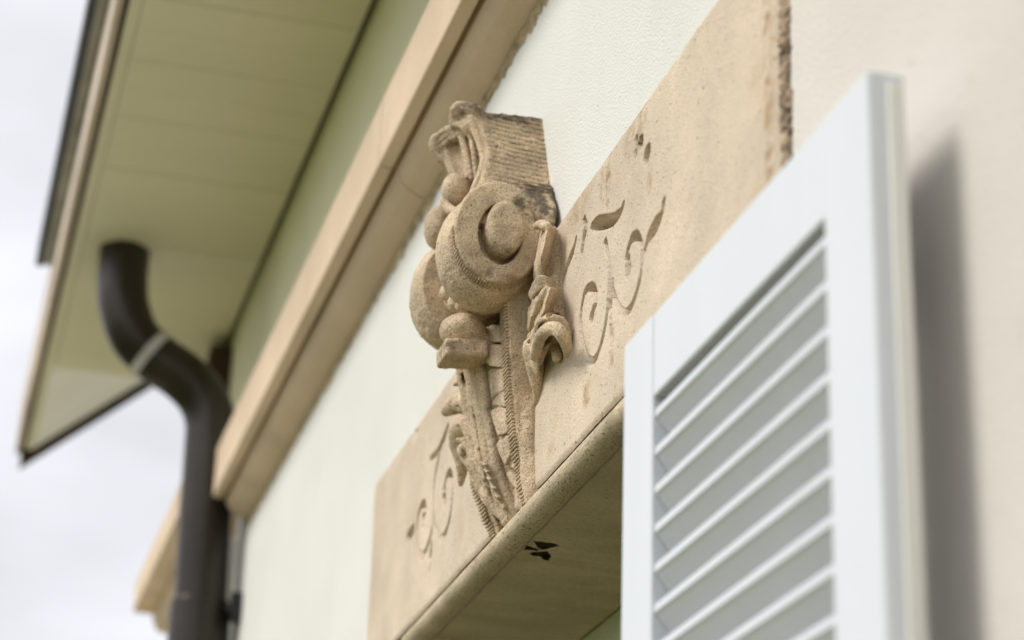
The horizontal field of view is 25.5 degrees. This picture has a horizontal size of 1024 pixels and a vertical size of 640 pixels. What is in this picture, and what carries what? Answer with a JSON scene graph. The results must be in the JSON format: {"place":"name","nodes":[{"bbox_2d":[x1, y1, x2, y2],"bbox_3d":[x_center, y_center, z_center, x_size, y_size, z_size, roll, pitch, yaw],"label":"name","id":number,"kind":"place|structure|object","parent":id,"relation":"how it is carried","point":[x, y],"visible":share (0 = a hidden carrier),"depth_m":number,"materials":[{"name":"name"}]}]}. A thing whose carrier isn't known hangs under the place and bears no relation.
{"place":"outdoors","nodes":[
{"label":"outdoors","id":0,"kind":"place"},
{"bbox_2d":[0,0,184,639],"label":"sky","id":1,"kind":"structure","parent":0,"point":[80,523],"materials":[{"name":"white"}]},
{"label":"ground","id":2,"kind":"structure","parent":0,"visible":0},
{"bbox_2d":[207,0,1023,639],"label":"house wall","id":3,"kind":"structure","parent":2,"relation":"on","point":[581,78],"depth_m":2.64,"materials":[{"name":"paint"}]},
{"bbox_2d":[97,240,242,639],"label":"downspout","id":4,"kind":"object","parent":3,"relation":"attached to","point":[187,382],"visible":0.94,"depth_m":5.89,"materials":[{"name":"brown metal"}]},
{"bbox_2d":[133,483,237,633],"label":"cornice","id":5,"kind":"structure","parent":3,"relation":"attached to","point":[154,589],"depth_m":6.49,"materials":[{"name":"stone"}]},
{"bbox_2d":[15,0,371,469],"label":"roof eave","id":6,"kind":"object","parent":3,"relation":"attached to","point":[201,120],"visible":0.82,"depth_m":5.60,"materials":[{"name":"beige paint"}]},
{"bbox_2d":[36,0,108,266],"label":"gutter","id":7,"kind":"object","parent":6,"relation":"attached to","point":[78,92],"visible":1,"depth_m":5.72,"materials":[{"name":"grey metal"}]},
{"bbox_2d":[213,0,547,525],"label":"cornice","id":8,"kind":"structure","parent":3,"relation":"attached to","point":[462,50],"depth_m":4.26,"materials":[{"name":"stone"}]},
{"bbox_2d":[367,0,793,639],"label":"lintel","id":9,"kind":"structure","parent":3,"relation":"attached to","point":[693,164],"depth_m":2.86,"materials":[{"name":"stone"}]},
{"bbox_2d":[409,101,571,540],"bbox_3d":[-0.026,-0.034,3.128,0.172,0.623,0.560,8,-23,-14],"label":"keystone","id":10,"kind":"object","parent":9,"relation":"on","point":[489,320],"visible":0.97,"depth_m":3.11,"materials":[{"name":"stone"}]},
{"bbox_2d":[582,607,621,639],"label":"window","id":11,"kind":"structure","parent":3,"relation":"attached to","point":[610,628],"depth_m":3.42,"materials":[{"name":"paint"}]},
{"bbox_2d":[621,70,926,639],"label":"shutter","id":12,"kind":"object","parent":3,"relation":"attached to","point":[771,479],"visible":1,"depth_m":1.96,"materials":[{"name":"white paint"}]}
]}

